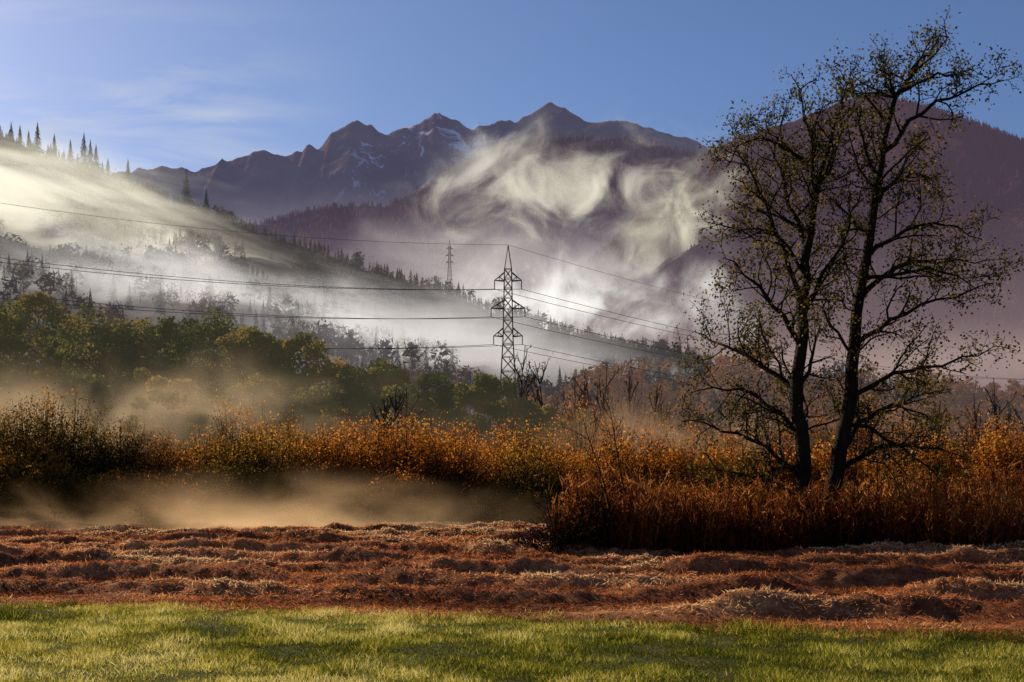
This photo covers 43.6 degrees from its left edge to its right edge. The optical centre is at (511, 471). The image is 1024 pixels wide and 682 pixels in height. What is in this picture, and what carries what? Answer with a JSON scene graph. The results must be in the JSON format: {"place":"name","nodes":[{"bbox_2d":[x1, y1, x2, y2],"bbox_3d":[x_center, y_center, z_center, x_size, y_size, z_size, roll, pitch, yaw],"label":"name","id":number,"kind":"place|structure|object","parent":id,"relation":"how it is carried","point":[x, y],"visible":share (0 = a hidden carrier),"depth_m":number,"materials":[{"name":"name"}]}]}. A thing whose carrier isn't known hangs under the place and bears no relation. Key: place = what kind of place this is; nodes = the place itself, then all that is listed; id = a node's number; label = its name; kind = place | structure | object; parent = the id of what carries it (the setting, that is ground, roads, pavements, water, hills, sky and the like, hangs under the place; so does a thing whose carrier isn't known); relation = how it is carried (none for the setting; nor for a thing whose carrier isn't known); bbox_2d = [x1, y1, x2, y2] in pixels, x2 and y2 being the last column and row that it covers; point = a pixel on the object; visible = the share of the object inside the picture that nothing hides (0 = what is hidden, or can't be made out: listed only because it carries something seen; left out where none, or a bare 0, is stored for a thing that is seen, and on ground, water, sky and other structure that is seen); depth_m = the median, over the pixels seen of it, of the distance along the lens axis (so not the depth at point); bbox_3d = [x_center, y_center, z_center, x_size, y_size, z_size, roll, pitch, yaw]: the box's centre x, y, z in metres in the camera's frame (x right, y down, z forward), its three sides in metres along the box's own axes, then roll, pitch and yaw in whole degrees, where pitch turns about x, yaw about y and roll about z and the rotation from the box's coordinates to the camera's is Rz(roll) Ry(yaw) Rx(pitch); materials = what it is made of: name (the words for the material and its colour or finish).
{"place":"outdoors","nodes":[
{"label":"outdoors","id":0,"kind":"place"},
{"bbox_2d":[26,363,490,462],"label":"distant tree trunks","id":1,"kind":"object","parent":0,"point":[172,415],"visible":0.1,"depth_m":99.57,"materials":[{"name":"brown plant"}]},
{"bbox_2d":[115,102,712,225],"bbox_3d":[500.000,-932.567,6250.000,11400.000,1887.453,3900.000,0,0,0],"label":"background mountain","id":2,"kind":"structure","parent":0,"point":[357,162],"depth_m":6294.19,"materials":[{"name":"stone"}]},
{"bbox_2d":[247,137,702,315],"bbox_3d":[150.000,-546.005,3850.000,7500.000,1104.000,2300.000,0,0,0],"label":"forested ridge","id":3,"kind":"structure","parent":0,"point":[528,278],"depth_m":3872.41,"materials":[{"name":"grey plant"}]},
{"bbox_2d":[241,131,701,313],"bbox_3d":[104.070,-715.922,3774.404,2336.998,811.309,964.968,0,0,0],"label":"ridge forest","id":4,"kind":"object","parent":3,"relation":"on","point":[463,239],"visible":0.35,"depth_m":3893.44,"materials":[{"name":"grey plant"}]},
{"bbox_2d":[0,519,1023,681],"bbox_3d":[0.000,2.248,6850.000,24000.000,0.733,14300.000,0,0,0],"label":"ground","id":5,"kind":"structure","parent":0,"point":[909,577],"depth_m":26.35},
{"bbox_2d":[0,383,605,525],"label":"olive willow shrubs","id":6,"kind":"object","parent":5,"relation":"on","point":[40,479],"visible":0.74,"depth_m":58.45,"materials":[{"name":"green plant"}]},
{"bbox_2d":[0,291,610,471],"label":"distant trees","id":7,"kind":"object","parent":5,"relation":"on","point":[164,385],"visible":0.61,"depth_m":104.18,"materials":[{"name":"green plant"}]},
{"bbox_2d":[68,404,617,525],"bbox_3d":[-14.107,-0.967,61.109,42.383,6.978,12.527,0,0,-11],"label":"willow thicket","id":8,"kind":"object","parent":5,"relation":"on","point":[406,488],"visible":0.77,"depth_m":60.47,"materials":[{"name":"orange plant"}]},
{"bbox_2d":[371,395,402,450],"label":"bare tree","id":9,"kind":"object","parent":5,"relation":"on","point":[384,413],"visible":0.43,"depth_m":82.94,"materials":[{"name":"brown plant"}]},
{"bbox_2d":[369,385,407,447],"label":"bare tree","id":10,"kind":"object","parent":5,"relation":"on","point":[396,407],"visible":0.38,"depth_m":84.11,"materials":[{"name":"brown plant"}]},
{"bbox_2d":[390,388,429,447],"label":"bare tree","id":11,"kind":"object","parent":5,"relation":"on","point":[404,413],"visible":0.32,"depth_m":86.14,"materials":[{"name":"brown plant"}]},
{"bbox_2d":[490,245,525,437],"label":"electricity pylon","id":12,"kind":"object","parent":5,"relation":"on","point":[511,309],"visible":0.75,"depth_m":224.39,"materials":[{"name":"metal"}]},
{"bbox_2d":[0,203,1023,407],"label":"power lines","id":13,"kind":"object","parent":12,"relation":"attached to","point":[410,318],"visible":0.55,"depth_m":217.26,"materials":[{"name":"metal"}]},
{"bbox_2d":[0,517,1023,645],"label":"mown hay","id":14,"kind":"object","parent":5,"relation":"on","point":[471,607],"visible":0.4,"depth_m":27.79},
{"bbox_2d":[502,344,540,405],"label":"bare tree","id":15,"kind":"object","parent":5,"relation":"on","point":[522,392],"visible":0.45,"depth_m":118.62,"materials":[{"name":"brown plant"}]},
{"bbox_2d":[527,447,562,551],"bbox_3d":[0.700,0.865,37.290,1.904,3.286,0.692,0,0,44],"label":"sapling","id":16,"kind":"object","parent":5,"relation":"on","point":[548,515],"visible":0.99,"depth_m":37.13,"materials":[{"name":"brown plant"}]},
{"bbox_2d":[519,353,578,451],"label":"bare tree","id":17,"kind":"object","parent":5,"relation":"on","point":[540,401],"visible":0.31,"depth_m":111.12,"materials":[{"name":"brown plant"}]},
{"bbox_2d":[548,377,591,461],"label":"bare tree","id":18,"kind":"object","parent":5,"relation":"on","point":[574,411],"visible":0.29,"depth_m":99.78,"materials":[{"name":"brown plant"}]},
{"bbox_2d":[124,379,1023,503],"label":"autumn shrubs","id":19,"kind":"object","parent":5,"relation":"on","point":[988,455],"visible":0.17,"depth_m":78.60,"materials":[{"name":"orange plant"}]},
{"bbox_2d":[555,368,592,452],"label":"bare tree","id":20,"kind":"object","parent":5,"relation":"on","point":[585,394],"visible":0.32,"depth_m":105.08,"materials":[{"name":"brown plant"}]},
{"bbox_2d":[549,411,621,547],"bbox_3d":[2.207,0.365,37.100,2.161,4.285,1.094,0,0,16],"label":"sapling","id":21,"kind":"object","parent":5,"relation":"on","point":[605,491],"visible":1,"depth_m":37.06,"materials":[{"name":"brown plant"}]},
{"bbox_2d":[584,365,629,449],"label":"bare tree","id":22,"kind":"object","parent":5,"relation":"on","point":[605,394],"visible":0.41,"depth_m":116.63,"materials":[{"name":"brown plant"}]},
{"bbox_2d":[581,389,637,457],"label":"bare tree","id":23,"kind":"object","parent":5,"relation":"on","point":[602,415],"visible":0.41,"depth_m":94.27,"materials":[{"name":"brown plant"}]},
{"bbox_2d":[608,370,667,453],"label":"bare tree","id":24,"kind":"object","parent":5,"relation":"on","point":[630,418],"visible":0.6,"depth_m":124.80,"materials":[{"name":"brown plant"}]},
{"bbox_2d":[596,390,683,547],"bbox_3d":[3.767,0.008,38.068,2.593,5.000,1.720,0,0,0],"label":"sapling","id":25,"kind":"object","parent":5,"relation":"on","point":[614,438],"visible":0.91,"depth_m":38.18,"materials":[{"name":"brown plant"}]},
{"bbox_2d":[636,378,675,459],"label":"bare tree","id":26,"kind":"object","parent":5,"relation":"on","point":[656,391],"visible":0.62,"depth_m":114.58,"materials":[{"name":"brown plant"}]},
{"bbox_2d":[651,400,683,460],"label":"bare tree","id":27,"kind":"object","parent":5,"relation":"on","point":[666,413],"visible":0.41,"depth_m":100.62,"materials":[{"name":"brown plant"}]},
{"bbox_2d":[670,406,714,462],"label":"bare tree","id":28,"kind":"object","parent":5,"relation":"on","point":[688,422],"visible":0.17,"depth_m":98.20,"materials":[{"name":"brown plant"}]},
{"bbox_2d":[711,392,749,462],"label":"bare tree","id":29,"kind":"object","parent":5,"relation":"on","point":[726,439],"visible":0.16,"depth_m":91.53,"materials":[{"name":"brown plant"}]},
{"bbox_2d":[734,415,776,504],"bbox_3d":[7.463,0.255,40.671,1.485,4.503,2.742,0,0,0],"label":"sapling","id":30,"kind":"object","parent":5,"relation":"on","point":[748,423],"visible":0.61,"depth_m":40.71,"materials":[{"name":"brown plant"}]},
{"bbox_2d":[731,362,794,551],"bbox_3d":[7.644,-0.426,38.893,1.543,5.859,3.342,0,0,35],"label":"sapling","id":31,"kind":"object","parent":5,"relation":"on","point":[764,450],"visible":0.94,"depth_m":39.00,"materials":[{"name":"brown plant"}]},
{"bbox_2d":[502,456,1023,553],"bbox_3d":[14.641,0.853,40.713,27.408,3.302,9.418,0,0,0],"label":"reed bed","id":32,"kind":"object","parent":5,"relation":"on","point":[991,518],"visible":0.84,"depth_m":37.90,"materials":[{"name":"brown plant"}]},
{"bbox_2d":[658,38,892,542],"bbox_3d":[8.354,-5.284,40.177,6.677,15.881,10.105,0,0,0],"label":"alder tree","id":33,"kind":"object","parent":5,"relation":"on","point":[798,426],"visible":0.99,"depth_m":39.99,"materials":[{"name":"black plant"}]},
{"bbox_2d":[820,333,906,513],"bbox_3d":[10.964,-1.040,40.380,2.440,7.087,3.149,0,0,0],"label":"sapling","id":34,"kind":"object","parent":5,"relation":"on","point":[856,450],"visible":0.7,"depth_m":40.11,"materials":[{"name":"brown plant"}]},
{"bbox_2d":[854,399,911,507],"bbox_3d":[11.396,0.106,40.410,1.590,4.793,2.041,0,0,-26],"label":"sapling","id":35,"kind":"object","parent":5,"relation":"on","point":[876,459],"visible":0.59,"depth_m":40.29,"materials":[{"name":"brown plant"}]},
{"bbox_2d":[793,5,1023,539],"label":"alder tree","id":36,"kind":"object","parent":5,"relation":"on","point":[843,440],"visible":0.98,"depth_m":39.77,"materials":[{"name":"black plant"}]},
{"bbox_2d":[922,400,960,450],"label":"bare tree","id":37,"kind":"object","parent":5,"relation":"on","point":[948,415],"visible":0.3,"depth_m":94.57,"materials":[{"name":"brown plant"}]},
{"bbox_2d":[954,398,991,453],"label":"bare tree","id":38,"kind":"object","parent":5,"relation":"on","point":[975,415],"visible":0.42,"depth_m":100.00,"materials":[{"name":"brown plant"}]},
{"bbox_2d":[978,377,1021,451],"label":"bare tree","id":39,"kind":"object","parent":5,"relation":"on","point":[994,404],"visible":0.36,"depth_m":94.88,"materials":[{"name":"brown plant"}]},
{"bbox_2d":[1000,391,1023,458],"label":"bare tree","id":40,"kind":"object","parent":5,"relation":"on","point":[1018,416],"visible":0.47,"depth_m":90.09,"materials":[{"name":"brown plant"}]},
{"bbox_2d":[0,596,1023,681],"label":"grass","id":41,"kind":"structure","parent":0,"point":[92,652],"depth_m":17.89,"materials":[{"name":"green plant"}]},
{"bbox_2d":[0,135,1023,468],"bbox_3d":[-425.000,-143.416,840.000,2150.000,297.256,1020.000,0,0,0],"label":"hillside","id":42,"kind":"structure","parent":0,"point":[486,357],"depth_m":776.42,"materials":[{"name":"plant"}]},
{"bbox_2d":[7,123,14,148],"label":"spruce tree","id":43,"kind":"object","parent":42,"relation":"on","point":[10,131],"visible":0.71,"depth_m":967.63,"materials":[{"name":"plant"}]},
{"bbox_2d":[17,127,22,142],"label":"spruce tree","id":44,"kind":"object","parent":42,"relation":"on","point":[19,136],"visible":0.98,"depth_m":999.62,"materials":[{"name":"plant"}]},
{"bbox_2d":[26,131,29,147],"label":"spruce tree","id":45,"kind":"object","parent":42,"relation":"on","point":[28,140],"visible":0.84,"depth_m":1002.62,"materials":[{"name":"plant"}]},
{"bbox_2d":[32,122,43,156],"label":"spruce tree","id":46,"kind":"object","parent":42,"relation":"on","point":[37,143],"visible":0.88,"depth_m":985.61,"materials":[{"name":"plant"}]},
{"bbox_2d":[44,146,50,162],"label":"spruce tree","id":47,"kind":"object","parent":42,"relation":"on","point":[47,154],"visible":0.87,"depth_m":969.80,"materials":[{"name":"plant"}]},
{"bbox_2d":[48,133,60,168],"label":"spruce tree","id":48,"kind":"object","parent":42,"relation":"on","point":[55,151],"visible":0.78,"depth_m":961.93,"materials":[{"name":"plant"}]},
{"bbox_2d":[60,152,66,169],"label":"spruce tree","id":49,"kind":"object","parent":42,"relation":"on","point":[64,162],"visible":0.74,"depth_m":970.53,"materials":[{"name":"plant"}]},
{"bbox_2d":[66,139,74,166],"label":"spruce tree","id":50,"kind":"object","parent":42,"relation":"on","point":[70,155],"visible":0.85,"depth_m":996.80,"materials":[{"name":"plant"}]},
{"bbox_2d":[73,153,80,176],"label":"spruce tree","id":51,"kind":"object","parent":42,"relation":"on","point":[77,163],"visible":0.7,"depth_m":966.26,"materials":[{"name":"plant"}]},
{"bbox_2d":[78,135,90,174],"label":"spruce tree","id":52,"kind":"object","parent":42,"relation":"on","point":[84,156],"visible":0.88,"depth_m":983.39,"materials":[{"name":"plant"}]},
{"bbox_2d":[87,140,94,176],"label":"spruce tree","id":53,"kind":"object","parent":42,"relation":"on","point":[90,153],"visible":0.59,"depth_m":1006.71,"materials":[{"name":"plant"}]},
{"bbox_2d":[89,146,101,180],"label":"spruce tree","id":54,"kind":"object","parent":42,"relation":"on","point":[96,164],"visible":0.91,"depth_m":973.88,"materials":[{"name":"plant"}]},
{"bbox_2d":[103,160,110,188],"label":"spruce tree","id":55,"kind":"object","parent":42,"relation":"on","point":[108,172],"visible":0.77,"depth_m":960.83,"materials":[{"name":"plant"}]},
{"bbox_2d":[124,161,135,191],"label":"spruce tree","id":56,"kind":"object","parent":42,"relation":"on","point":[128,177],"visible":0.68,"depth_m":1004.45,"materials":[{"name":"plant"}]},
{"bbox_2d":[134,175,140,195],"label":"spruce tree","id":57,"kind":"object","parent":42,"relation":"on","point":[137,183],"visible":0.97,"depth_m":978.19,"materials":[{"name":"plant"}]},
{"bbox_2d":[180,169,191,209],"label":"spruce tree","id":58,"kind":"object","parent":42,"relation":"on","point":[187,185],"visible":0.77,"depth_m":981.18,"materials":[{"name":"plant"}]},
{"bbox_2d":[204,188,210,215],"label":"spruce tree","id":59,"kind":"object","parent":42,"relation":"on","point":[206,199],"visible":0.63,"depth_m":996.06,"materials":[{"name":"plant"}]},
{"bbox_2d":[445,240,453,294],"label":"electricity pylon","id":60,"kind":"object","parent":42,"relation":"on","point":[449,249],"visible":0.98,"depth_m":984.18,"materials":[{"name":"metal"}]},
{"bbox_2d":[0,126,1023,461],"bbox_3d":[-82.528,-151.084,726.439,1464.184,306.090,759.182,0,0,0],"label":"conifer forest","id":61,"kind":"object","parent":42,"relation":"on","point":[14,252],"visible":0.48,"depth_m":704.92,"materials":[{"name":"green plant"}]},
{"bbox_2d":[0,0,1023,174],"label":"sky","id":62,"kind":"structure","parent":0,"point":[192,85],"materials":[{"name":"blue"}]},
{"bbox_2d":[529,91,1023,400],"bbox_3d":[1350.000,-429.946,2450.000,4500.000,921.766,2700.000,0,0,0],"label":"wooded mountain","id":63,"kind":"structure","parent":0,"point":[660,270],"depth_m":2189.28,"materials":[{"name":"plant"}]},
{"bbox_2d":[522,91,1023,404],"bbox_3d":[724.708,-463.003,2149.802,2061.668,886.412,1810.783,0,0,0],"label":"mountain forest","id":64,"kind":"object","parent":63,"relation":"on","point":[982,322],"visible":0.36,"depth_m":2003.72,"materials":[{"name":"plant"}]},
{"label":"valley tree trunks","id":65,"kind":"object","parent":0,"visible":0},
{"bbox_2d":[506,344,1023,463],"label":"valley trees","id":66,"kind":"object","parent":65,"relation":"attached to","point":[960,395],"visible":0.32,"depth_m":256.17,"materials":[{"name":"brown plant"}]}
]}

